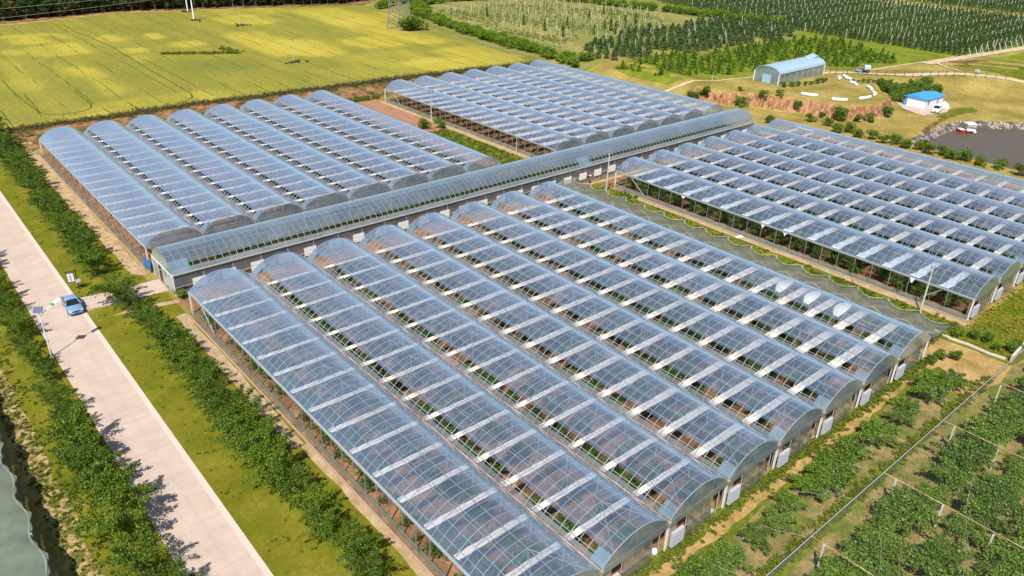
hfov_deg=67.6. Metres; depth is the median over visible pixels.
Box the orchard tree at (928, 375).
[913,367,965,396]
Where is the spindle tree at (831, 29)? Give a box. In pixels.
[827,26,833,34]
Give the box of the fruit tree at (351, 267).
[343,256,366,273]
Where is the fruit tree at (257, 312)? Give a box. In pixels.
[242,300,268,320]
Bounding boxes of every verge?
[0,263,180,575]
[0,367,104,575]
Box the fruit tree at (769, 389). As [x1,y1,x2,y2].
[762,382,792,405]
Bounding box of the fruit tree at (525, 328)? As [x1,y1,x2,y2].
[515,318,537,334]
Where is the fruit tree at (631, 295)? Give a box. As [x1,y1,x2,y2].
[625,291,644,309]
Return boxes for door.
[762,73,770,82]
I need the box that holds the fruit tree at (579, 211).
[570,206,585,215]
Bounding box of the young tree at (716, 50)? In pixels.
[712,45,718,54]
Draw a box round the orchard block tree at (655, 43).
[651,39,659,49]
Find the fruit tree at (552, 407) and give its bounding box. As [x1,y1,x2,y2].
[542,395,567,415]
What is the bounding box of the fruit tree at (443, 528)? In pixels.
[423,517,457,547]
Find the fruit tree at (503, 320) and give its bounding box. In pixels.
[495,305,518,324]
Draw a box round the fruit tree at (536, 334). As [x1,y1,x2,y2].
[526,322,559,348]
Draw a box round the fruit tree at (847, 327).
[831,318,855,331]
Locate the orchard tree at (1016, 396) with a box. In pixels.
[999,390,1023,410]
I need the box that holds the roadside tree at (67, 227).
[54,218,89,244]
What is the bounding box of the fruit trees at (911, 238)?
[658,132,1023,286]
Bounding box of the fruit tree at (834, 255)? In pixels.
[824,244,853,267]
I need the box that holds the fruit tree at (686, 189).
[684,185,704,200]
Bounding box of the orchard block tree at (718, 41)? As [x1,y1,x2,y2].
[714,39,723,47]
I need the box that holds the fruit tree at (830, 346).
[815,338,854,366]
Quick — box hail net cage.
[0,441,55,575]
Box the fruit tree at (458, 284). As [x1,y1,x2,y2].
[451,282,469,294]
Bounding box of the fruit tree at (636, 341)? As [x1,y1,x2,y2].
[623,334,643,347]
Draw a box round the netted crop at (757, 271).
[552,189,943,346]
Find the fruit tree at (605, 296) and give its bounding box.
[589,289,612,308]
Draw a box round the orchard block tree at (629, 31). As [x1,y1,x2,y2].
[624,29,631,37]
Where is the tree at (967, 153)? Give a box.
[957,147,974,160]
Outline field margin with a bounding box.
[0,8,237,25]
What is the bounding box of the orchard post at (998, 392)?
[994,385,1001,401]
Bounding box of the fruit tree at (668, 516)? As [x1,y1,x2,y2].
[644,500,676,527]
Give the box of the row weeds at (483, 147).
[429,128,529,166]
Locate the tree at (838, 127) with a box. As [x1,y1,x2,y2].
[831,122,845,132]
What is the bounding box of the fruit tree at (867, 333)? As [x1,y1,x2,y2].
[856,329,880,346]
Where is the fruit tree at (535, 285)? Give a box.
[525,273,552,296]
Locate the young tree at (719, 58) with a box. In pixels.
[715,55,722,65]
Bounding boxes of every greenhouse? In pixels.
[38,90,500,260]
[188,181,930,575]
[384,60,723,159]
[614,119,1023,319]
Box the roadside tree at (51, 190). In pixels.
[29,189,55,198]
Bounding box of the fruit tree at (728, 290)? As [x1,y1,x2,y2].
[722,283,744,300]
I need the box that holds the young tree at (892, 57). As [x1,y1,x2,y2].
[889,53,896,62]
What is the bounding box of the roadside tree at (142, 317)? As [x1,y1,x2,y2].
[134,304,163,332]
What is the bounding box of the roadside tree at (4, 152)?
[0,145,27,162]
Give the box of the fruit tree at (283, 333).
[269,318,298,343]
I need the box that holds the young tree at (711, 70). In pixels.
[706,64,716,74]
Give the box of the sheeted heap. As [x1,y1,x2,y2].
[940,101,948,108]
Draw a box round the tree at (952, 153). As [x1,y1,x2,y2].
[944,148,960,158]
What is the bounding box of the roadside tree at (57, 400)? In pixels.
[38,384,83,415]
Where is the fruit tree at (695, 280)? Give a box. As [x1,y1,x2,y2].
[685,269,703,283]
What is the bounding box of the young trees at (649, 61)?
[616,37,897,74]
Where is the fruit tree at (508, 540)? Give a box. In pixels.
[490,517,519,552]
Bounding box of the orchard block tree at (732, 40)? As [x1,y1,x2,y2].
[728,37,737,45]
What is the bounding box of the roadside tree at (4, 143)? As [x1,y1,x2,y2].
[0,136,23,150]
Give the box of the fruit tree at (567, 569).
[535,556,580,575]
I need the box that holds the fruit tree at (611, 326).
[597,316,627,341]
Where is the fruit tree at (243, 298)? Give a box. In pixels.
[229,290,260,308]
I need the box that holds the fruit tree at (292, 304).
[285,295,319,315]
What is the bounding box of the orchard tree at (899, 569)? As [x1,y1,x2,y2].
[895,566,924,575]
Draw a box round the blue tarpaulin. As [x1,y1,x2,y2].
[143,255,150,271]
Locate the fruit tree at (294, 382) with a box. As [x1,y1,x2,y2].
[275,373,303,395]
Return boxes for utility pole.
[605,153,611,191]
[920,266,935,310]
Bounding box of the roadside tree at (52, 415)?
[44,401,82,430]
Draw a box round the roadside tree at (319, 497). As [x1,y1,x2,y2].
[285,479,338,522]
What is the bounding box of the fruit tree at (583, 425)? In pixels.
[566,410,593,432]
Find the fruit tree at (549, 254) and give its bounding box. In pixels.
[537,250,556,262]
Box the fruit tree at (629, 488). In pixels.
[608,465,651,505]
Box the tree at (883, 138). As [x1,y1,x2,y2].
[877,134,890,141]
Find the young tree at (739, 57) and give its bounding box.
[737,53,741,61]
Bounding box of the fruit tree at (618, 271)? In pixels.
[609,267,630,278]
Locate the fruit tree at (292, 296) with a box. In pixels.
[272,287,302,308]
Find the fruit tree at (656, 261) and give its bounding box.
[650,249,667,264]
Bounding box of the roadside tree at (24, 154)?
[1,148,37,164]
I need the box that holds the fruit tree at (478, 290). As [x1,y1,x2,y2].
[464,282,492,305]
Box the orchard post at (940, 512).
[933,505,943,529]
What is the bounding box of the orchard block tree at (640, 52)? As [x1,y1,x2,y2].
[636,48,643,56]
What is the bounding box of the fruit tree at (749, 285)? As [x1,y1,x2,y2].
[744,276,763,293]
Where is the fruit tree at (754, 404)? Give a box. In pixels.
[741,392,778,423]
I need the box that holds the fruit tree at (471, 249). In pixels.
[464,242,488,261]
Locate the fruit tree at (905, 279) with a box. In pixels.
[889,265,921,290]
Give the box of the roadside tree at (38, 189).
[26,186,59,208]
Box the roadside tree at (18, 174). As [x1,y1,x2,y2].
[11,163,48,184]
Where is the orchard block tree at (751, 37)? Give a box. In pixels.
[748,34,755,42]
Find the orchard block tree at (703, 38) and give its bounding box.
[697,35,707,43]
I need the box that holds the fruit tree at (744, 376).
[736,360,772,389]
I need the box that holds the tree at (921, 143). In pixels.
[914,139,929,147]
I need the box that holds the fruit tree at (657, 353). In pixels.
[644,345,669,364]
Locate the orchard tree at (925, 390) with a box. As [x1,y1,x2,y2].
[908,377,949,404]
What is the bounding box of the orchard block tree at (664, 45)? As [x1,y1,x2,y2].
[659,41,668,50]
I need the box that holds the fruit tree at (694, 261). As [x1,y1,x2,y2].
[684,251,701,266]
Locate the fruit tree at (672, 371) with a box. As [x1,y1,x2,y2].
[643,360,679,388]
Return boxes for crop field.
[0,5,526,128]
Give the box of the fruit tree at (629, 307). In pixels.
[622,305,650,331]
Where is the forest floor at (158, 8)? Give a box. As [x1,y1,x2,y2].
[0,0,375,23]
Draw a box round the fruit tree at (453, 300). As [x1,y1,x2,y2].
[440,293,467,314]
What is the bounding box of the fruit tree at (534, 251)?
[523,241,539,255]
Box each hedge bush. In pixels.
[374,0,386,8]
[382,0,391,5]
[407,4,419,13]
[417,8,428,16]
[418,11,427,18]
[436,18,445,25]
[447,20,455,27]
[456,21,466,30]
[459,24,471,32]
[467,26,477,35]
[472,27,484,35]
[476,30,485,38]
[484,30,498,41]
[499,35,514,46]
[505,40,518,48]
[515,38,530,49]
[521,39,535,49]
[526,42,539,52]
[533,44,545,51]
[538,46,555,56]
[544,47,557,58]
[554,53,566,63]
[563,50,576,57]
[569,57,579,65]
[577,51,586,59]
[580,52,595,61]
[670,4,683,12]
[676,7,683,12]
[682,7,689,13]
[688,6,700,14]
[698,8,709,16]
[711,9,719,17]
[717,9,730,17]
[738,11,748,19]
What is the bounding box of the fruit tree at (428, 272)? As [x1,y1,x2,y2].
[416,258,437,277]
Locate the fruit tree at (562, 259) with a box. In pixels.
[553,256,577,267]
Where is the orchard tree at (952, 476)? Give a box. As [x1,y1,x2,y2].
[917,455,980,492]
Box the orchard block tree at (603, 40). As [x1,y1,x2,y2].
[600,36,607,45]
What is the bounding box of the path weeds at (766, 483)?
[631,348,993,575]
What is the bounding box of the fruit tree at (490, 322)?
[479,320,497,334]
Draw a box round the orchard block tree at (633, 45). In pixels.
[629,42,636,51]
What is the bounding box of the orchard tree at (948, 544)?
[923,532,979,568]
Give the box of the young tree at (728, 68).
[724,64,731,74]
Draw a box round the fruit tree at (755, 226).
[747,222,769,235]
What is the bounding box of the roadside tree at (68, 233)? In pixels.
[59,228,84,251]
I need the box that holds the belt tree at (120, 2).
[111,0,125,8]
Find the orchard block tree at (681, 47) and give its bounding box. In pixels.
[678,43,684,50]
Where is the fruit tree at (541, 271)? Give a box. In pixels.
[532,262,555,276]
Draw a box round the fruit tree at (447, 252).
[431,246,453,259]
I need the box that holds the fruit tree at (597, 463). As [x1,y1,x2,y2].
[587,452,624,483]
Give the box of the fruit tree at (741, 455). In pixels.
[721,437,762,468]
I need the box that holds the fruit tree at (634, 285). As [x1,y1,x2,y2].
[624,269,650,289]
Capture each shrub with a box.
[174,289,186,298]
[433,117,445,126]
[703,85,709,91]
[734,96,749,106]
[759,89,768,98]
[776,89,784,96]
[788,81,797,86]
[793,100,802,108]
[834,105,850,120]
[853,112,864,121]
[864,112,874,122]
[878,78,887,85]
[879,83,889,90]
[883,105,893,116]
[885,87,894,93]
[889,93,897,100]
[893,81,904,88]
[896,93,903,101]
[902,82,913,88]
[913,79,923,85]
[924,353,938,364]
[935,351,946,358]
[949,350,962,359]
[952,326,965,336]
[966,329,980,338]
[983,331,995,341]
[990,343,1000,350]
[1005,341,1019,352]
[1010,338,1023,348]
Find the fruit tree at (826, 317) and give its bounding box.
[808,304,832,324]
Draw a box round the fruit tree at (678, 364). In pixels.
[666,356,695,376]
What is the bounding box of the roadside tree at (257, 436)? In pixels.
[219,413,292,463]
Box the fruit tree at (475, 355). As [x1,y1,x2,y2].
[463,334,490,357]
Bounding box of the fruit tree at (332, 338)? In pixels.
[323,331,349,351]
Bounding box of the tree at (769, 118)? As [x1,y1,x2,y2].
[765,115,775,122]
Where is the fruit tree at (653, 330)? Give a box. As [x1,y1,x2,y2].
[647,319,671,337]
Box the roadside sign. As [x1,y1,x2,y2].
[63,268,79,289]
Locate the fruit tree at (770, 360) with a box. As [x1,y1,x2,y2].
[756,350,789,382]
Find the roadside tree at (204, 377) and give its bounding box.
[175,357,229,400]
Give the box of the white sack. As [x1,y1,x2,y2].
[651,547,656,555]
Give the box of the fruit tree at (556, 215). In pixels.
[551,211,572,223]
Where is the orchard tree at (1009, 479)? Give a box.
[978,470,1023,498]
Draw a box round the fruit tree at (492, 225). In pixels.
[479,221,500,234]
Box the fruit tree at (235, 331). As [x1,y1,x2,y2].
[226,323,247,337]
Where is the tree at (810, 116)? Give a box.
[805,112,817,120]
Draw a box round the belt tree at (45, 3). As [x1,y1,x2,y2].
[36,0,52,16]
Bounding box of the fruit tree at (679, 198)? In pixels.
[664,188,686,205]
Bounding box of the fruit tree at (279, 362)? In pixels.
[255,352,291,377]
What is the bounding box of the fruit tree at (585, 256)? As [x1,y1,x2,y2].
[573,246,598,262]
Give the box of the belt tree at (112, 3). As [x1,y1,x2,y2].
[104,0,114,9]
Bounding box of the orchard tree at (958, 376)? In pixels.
[936,368,970,390]
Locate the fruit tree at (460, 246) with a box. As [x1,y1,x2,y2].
[451,235,472,253]
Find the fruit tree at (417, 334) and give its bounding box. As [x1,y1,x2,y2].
[399,316,436,343]
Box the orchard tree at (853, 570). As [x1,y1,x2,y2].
[815,548,886,575]
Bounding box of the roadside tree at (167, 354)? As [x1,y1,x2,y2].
[152,338,198,371]
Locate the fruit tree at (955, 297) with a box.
[938,288,967,307]
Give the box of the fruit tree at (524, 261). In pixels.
[516,253,536,267]
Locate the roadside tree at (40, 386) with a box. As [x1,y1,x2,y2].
[27,378,63,397]
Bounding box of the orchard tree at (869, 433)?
[855,417,900,446]
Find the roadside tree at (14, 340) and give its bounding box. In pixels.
[7,329,33,352]
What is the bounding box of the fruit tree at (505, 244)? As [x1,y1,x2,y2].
[487,242,506,253]
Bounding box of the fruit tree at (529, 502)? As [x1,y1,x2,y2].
[514,491,549,522]
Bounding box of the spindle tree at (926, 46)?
[922,40,929,50]
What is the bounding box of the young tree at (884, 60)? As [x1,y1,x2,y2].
[880,54,889,63]
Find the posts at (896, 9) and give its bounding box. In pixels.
[669,0,1023,27]
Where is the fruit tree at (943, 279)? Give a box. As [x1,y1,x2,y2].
[928,271,952,291]
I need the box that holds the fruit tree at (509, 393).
[492,388,518,409]
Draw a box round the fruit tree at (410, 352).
[388,344,418,368]
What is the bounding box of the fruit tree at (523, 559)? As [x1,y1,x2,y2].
[503,535,546,575]
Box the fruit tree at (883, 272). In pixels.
[869,261,894,280]
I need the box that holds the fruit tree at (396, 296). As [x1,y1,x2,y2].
[388,286,409,303]
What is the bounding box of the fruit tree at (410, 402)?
[392,394,415,411]
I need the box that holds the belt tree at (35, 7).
[29,0,46,17]
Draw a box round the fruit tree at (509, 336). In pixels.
[489,328,518,347]
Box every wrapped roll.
[801,92,817,96]
[831,97,847,100]
[858,95,871,99]
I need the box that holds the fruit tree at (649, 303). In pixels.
[637,297,668,318]
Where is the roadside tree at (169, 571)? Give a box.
[140,554,206,575]
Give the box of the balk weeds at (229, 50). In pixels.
[159,46,242,54]
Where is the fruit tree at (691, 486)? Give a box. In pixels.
[673,476,712,510]
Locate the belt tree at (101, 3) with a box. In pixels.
[96,0,109,9]
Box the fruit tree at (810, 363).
[801,354,836,381]
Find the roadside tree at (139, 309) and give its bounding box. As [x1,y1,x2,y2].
[122,297,154,320]
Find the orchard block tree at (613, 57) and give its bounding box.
[610,51,618,59]
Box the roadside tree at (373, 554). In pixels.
[342,543,399,575]
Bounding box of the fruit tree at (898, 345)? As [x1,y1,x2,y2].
[880,329,913,354]
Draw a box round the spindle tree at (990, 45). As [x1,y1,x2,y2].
[985,41,992,51]
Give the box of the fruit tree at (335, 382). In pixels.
[318,364,358,394]
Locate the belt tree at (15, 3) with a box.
[8,0,26,16]
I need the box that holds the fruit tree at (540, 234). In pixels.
[528,224,548,240]
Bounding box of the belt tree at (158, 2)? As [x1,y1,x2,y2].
[149,0,160,9]
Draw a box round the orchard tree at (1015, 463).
[998,454,1023,481]
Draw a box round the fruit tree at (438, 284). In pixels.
[422,282,448,302]
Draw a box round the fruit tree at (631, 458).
[611,437,648,466]
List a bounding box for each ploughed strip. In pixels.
[333,104,506,170]
[359,100,446,131]
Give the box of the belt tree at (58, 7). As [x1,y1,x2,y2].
[51,0,65,15]
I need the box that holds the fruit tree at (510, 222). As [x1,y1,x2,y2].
[500,215,515,229]
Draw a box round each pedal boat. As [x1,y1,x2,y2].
[956,127,965,132]
[964,122,976,133]
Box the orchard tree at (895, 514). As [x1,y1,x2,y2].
[869,485,937,540]
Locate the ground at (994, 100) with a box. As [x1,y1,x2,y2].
[0,0,1023,575]
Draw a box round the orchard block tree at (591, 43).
[586,41,594,51]
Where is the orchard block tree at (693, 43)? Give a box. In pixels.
[691,40,696,47]
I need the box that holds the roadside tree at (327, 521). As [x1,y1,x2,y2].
[295,502,351,543]
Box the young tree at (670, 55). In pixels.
[666,52,673,61]
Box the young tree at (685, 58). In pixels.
[680,55,687,64]
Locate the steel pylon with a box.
[387,0,410,30]
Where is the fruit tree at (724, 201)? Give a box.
[714,193,736,209]
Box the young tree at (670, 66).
[664,61,673,70]
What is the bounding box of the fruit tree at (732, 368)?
[714,354,741,377]
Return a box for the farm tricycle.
[855,65,870,72]
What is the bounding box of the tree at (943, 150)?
[937,145,948,154]
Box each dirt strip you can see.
[13,141,37,151]
[28,152,147,274]
[176,313,303,449]
[301,443,429,575]
[380,101,537,160]
[637,198,972,327]
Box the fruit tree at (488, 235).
[473,226,499,245]
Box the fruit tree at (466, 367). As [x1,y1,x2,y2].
[461,362,483,386]
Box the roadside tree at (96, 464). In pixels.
[56,443,122,503]
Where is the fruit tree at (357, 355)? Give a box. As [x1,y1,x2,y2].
[342,348,368,373]
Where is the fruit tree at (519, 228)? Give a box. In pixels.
[514,225,529,233]
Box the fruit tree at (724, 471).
[699,455,733,487]
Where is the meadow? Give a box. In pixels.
[613,31,951,83]
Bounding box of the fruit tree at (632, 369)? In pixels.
[620,349,650,374]
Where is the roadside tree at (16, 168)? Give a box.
[3,158,35,176]
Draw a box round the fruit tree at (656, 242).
[643,232,668,252]
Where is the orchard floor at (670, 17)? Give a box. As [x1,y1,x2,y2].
[368,0,797,69]
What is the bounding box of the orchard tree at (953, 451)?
[929,440,985,474]
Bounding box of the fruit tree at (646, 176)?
[639,170,655,182]
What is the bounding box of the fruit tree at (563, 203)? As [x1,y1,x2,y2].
[556,196,573,208]
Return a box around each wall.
[940,333,1005,359]
[1010,342,1023,361]
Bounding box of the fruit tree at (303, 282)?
[293,275,317,290]
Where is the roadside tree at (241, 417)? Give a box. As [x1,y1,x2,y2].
[203,396,278,446]
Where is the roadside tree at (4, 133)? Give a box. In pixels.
[0,129,15,138]
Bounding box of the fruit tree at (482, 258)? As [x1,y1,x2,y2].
[480,254,499,268]
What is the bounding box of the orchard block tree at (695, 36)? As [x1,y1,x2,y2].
[691,34,698,40]
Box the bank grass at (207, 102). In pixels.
[0,61,541,133]
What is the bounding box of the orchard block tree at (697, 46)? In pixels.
[693,43,700,51]
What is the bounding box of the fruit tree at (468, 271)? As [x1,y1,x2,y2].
[456,259,480,279]
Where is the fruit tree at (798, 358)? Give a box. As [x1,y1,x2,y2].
[777,343,809,368]
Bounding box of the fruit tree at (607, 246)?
[590,239,616,254]
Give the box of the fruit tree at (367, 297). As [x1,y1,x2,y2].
[350,288,383,313]
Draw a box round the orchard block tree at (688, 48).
[683,44,692,52]
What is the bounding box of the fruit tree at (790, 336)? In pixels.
[774,322,798,343]
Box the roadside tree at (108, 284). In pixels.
[86,271,136,302]
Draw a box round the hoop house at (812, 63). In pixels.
[753,53,825,84]
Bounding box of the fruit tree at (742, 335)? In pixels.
[735,326,754,342]
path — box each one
[78,279,168,309]
[113,299,179,315]
[588,168,647,184]
[648,363,937,575]
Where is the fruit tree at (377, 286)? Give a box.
[366,273,395,291]
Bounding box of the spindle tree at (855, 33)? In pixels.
[852,29,857,38]
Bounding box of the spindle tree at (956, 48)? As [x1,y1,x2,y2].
[951,45,958,53]
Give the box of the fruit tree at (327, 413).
[299,396,339,428]
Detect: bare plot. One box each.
[948,60,986,63]
[969,63,1017,69]
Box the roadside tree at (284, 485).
[256,461,312,503]
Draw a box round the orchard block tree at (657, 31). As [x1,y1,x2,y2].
[654,27,660,36]
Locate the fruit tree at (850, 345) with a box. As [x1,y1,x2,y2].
[845,340,864,356]
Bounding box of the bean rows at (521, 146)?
[390,76,693,156]
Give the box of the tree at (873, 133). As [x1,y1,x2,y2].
[866,128,879,138]
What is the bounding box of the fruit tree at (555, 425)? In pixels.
[536,414,572,443]
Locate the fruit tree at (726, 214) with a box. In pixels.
[712,207,733,221]
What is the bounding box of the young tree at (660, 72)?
[657,66,663,74]
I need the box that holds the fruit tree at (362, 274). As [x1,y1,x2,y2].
[351,264,377,281]
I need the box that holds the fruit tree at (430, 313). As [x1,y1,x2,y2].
[417,308,438,323]
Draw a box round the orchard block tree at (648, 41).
[643,37,651,46]
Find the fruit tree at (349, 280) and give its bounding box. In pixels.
[328,271,357,288]
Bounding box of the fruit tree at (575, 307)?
[565,296,590,316]
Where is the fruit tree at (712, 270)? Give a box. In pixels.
[700,262,721,274]
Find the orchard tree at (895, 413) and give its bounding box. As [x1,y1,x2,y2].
[881,406,916,424]
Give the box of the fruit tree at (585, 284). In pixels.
[568,281,591,298]
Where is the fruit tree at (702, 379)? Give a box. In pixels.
[687,368,713,391]
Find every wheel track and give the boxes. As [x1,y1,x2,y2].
[24,91,91,114]
[64,25,192,102]
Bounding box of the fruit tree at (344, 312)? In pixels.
[331,302,353,320]
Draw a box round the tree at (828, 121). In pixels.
[821,117,834,125]
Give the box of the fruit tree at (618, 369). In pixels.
[594,357,628,386]
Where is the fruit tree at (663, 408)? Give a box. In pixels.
[639,388,675,416]
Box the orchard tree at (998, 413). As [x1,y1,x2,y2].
[978,404,1023,439]
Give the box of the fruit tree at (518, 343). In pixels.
[505,338,531,357]
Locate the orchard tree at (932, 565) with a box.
[898,538,975,575]
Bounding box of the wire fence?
[829,68,1007,78]
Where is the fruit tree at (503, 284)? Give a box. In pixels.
[487,279,511,295]
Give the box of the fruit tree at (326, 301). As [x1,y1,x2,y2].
[315,293,338,311]
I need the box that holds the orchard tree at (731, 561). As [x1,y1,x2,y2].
[708,534,754,575]
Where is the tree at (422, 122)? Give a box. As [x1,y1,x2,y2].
[417,117,432,127]
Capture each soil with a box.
[40,108,485,268]
[151,125,775,311]
[189,205,909,575]
[385,75,697,157]
[615,132,1023,321]
[687,390,953,575]
[786,359,1023,575]
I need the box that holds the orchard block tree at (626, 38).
[621,36,630,45]
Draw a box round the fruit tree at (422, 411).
[407,399,446,422]
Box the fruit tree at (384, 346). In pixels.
[364,329,397,355]
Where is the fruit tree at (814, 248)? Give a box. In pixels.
[803,240,826,257]
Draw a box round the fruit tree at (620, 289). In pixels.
[603,278,628,296]
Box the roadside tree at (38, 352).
[13,342,48,369]
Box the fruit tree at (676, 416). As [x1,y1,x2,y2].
[668,407,697,429]
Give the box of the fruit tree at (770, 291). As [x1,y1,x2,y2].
[759,286,777,300]
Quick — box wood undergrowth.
[5,0,358,18]
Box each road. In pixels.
[0,197,264,575]
[663,76,752,92]
[816,72,1023,82]
[860,61,923,71]
[921,46,1023,63]
[935,62,960,70]
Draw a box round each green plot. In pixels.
[955,62,1023,78]
[988,53,1023,62]
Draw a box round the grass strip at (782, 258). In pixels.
[552,184,965,340]
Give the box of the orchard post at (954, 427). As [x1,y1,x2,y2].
[946,426,955,448]
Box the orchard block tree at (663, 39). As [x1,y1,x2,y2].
[659,38,667,47]
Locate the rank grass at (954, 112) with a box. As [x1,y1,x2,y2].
[936,107,977,117]
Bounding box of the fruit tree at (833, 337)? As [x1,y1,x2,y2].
[811,329,838,343]
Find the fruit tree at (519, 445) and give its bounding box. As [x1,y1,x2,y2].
[502,441,531,464]
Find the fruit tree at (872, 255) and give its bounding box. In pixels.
[855,244,885,264]
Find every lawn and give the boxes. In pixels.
[0,153,146,297]
[87,291,416,575]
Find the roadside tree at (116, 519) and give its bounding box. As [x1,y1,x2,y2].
[66,484,159,545]
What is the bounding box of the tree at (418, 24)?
[406,15,429,29]
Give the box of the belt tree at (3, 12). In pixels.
[0,0,9,20]
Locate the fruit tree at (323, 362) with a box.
[302,353,337,378]
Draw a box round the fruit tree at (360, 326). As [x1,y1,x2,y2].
[346,312,368,331]
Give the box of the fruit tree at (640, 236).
[629,227,649,240]
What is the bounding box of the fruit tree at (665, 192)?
[650,185,670,199]
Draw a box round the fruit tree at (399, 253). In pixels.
[393,246,410,257]
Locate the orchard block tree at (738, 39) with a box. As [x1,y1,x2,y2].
[735,35,743,44]
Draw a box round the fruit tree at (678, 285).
[665,277,683,289]
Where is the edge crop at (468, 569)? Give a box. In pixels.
[200,310,476,575]
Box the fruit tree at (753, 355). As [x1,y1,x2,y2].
[733,343,764,367]
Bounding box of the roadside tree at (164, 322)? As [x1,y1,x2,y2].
[141,315,177,339]
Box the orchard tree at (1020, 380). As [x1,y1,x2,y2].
[1014,376,1023,395]
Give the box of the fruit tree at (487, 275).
[474,273,491,285]
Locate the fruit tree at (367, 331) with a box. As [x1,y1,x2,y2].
[356,324,380,340]
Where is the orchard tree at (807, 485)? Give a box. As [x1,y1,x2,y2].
[785,472,833,500]
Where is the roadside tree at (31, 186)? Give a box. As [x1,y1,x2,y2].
[27,181,50,192]
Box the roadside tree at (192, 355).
[172,344,218,376]
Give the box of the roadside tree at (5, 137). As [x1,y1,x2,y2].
[0,133,19,144]
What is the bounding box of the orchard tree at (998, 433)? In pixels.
[956,414,1013,448]
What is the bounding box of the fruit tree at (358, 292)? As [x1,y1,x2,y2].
[347,286,365,298]
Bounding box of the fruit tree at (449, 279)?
[435,269,457,284]
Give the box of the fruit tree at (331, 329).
[313,318,343,342]
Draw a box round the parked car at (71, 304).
[60,293,83,315]
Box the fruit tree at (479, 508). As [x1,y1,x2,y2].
[459,488,494,526]
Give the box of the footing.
[39,155,965,575]
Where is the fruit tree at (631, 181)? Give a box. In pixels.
[625,176,641,188]
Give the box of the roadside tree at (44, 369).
[26,360,61,380]
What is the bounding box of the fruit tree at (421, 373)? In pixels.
[405,362,430,382]
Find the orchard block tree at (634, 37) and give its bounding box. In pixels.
[628,33,638,41]
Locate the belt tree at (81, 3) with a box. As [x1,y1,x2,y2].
[72,0,89,13]
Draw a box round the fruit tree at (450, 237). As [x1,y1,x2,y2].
[440,233,457,243]
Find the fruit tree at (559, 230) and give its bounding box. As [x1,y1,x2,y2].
[549,222,565,235]
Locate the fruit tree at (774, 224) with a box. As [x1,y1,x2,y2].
[767,216,786,229]
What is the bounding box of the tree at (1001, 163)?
[993,157,1009,169]
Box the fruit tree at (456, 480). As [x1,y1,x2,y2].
[431,469,475,504]
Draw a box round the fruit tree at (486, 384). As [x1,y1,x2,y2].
[468,369,501,397]
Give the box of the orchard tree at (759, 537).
[737,521,772,554]
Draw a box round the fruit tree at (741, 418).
[725,413,749,435]
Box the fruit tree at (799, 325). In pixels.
[787,311,809,332]
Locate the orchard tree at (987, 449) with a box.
[942,425,1000,470]
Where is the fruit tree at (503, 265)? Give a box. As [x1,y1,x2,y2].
[492,258,519,277]
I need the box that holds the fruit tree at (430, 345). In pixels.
[421,341,440,357]
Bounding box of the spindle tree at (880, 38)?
[876,34,882,42]
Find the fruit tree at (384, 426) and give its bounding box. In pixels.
[369,413,413,444]
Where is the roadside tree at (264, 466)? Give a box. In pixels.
[242,432,292,486]
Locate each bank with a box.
[9,65,540,150]
[902,120,1023,144]
[922,118,946,132]
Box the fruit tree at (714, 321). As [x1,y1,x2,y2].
[704,311,729,330]
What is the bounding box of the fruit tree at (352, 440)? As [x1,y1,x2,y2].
[338,426,375,460]
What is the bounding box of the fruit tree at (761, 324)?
[750,315,773,330]
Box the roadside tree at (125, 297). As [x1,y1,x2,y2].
[104,280,145,311]
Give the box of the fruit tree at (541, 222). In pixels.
[533,214,549,227]
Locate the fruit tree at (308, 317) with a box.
[304,311,331,328]
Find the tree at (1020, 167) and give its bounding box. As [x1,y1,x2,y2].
[1013,162,1023,175]
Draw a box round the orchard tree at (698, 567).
[672,551,730,575]
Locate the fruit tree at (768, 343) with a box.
[760,326,789,352]
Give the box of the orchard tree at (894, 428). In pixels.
[869,417,902,436]
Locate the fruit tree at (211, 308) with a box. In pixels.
[198,299,227,316]
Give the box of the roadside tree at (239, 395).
[199,383,265,432]
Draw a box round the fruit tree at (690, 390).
[668,373,705,403]
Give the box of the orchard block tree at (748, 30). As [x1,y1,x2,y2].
[745,26,752,35]
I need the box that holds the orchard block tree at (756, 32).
[753,29,759,36]
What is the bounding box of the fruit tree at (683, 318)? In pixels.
[663,311,691,329]
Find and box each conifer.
[542,19,546,30]
[560,24,564,36]
[609,17,612,30]
[613,20,617,33]
[622,15,626,26]
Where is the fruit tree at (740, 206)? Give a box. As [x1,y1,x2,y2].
[727,198,747,217]
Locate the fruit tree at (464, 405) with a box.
[438,389,468,418]
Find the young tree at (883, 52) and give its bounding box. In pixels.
[879,47,885,56]
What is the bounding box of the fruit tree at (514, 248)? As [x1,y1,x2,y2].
[500,245,522,262]
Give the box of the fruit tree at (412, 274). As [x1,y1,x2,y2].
[397,265,418,284]
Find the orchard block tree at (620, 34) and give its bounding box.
[615,30,624,38]
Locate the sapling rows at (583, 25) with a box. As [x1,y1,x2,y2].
[439,0,664,44]
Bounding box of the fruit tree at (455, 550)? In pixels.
[438,531,486,564]
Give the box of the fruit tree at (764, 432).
[752,424,786,448]
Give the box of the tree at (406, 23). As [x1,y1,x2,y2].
[398,17,416,30]
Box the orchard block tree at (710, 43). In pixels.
[707,40,714,48]
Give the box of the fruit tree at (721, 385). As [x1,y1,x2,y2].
[716,379,744,402]
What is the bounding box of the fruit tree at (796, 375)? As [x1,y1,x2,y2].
[784,368,819,398]
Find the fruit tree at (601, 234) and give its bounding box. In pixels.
[599,231,613,241]
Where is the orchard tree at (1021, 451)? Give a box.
[1010,447,1023,459]
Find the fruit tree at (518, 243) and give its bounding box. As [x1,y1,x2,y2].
[508,236,525,245]
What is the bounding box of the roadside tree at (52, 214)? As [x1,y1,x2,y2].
[36,205,68,225]

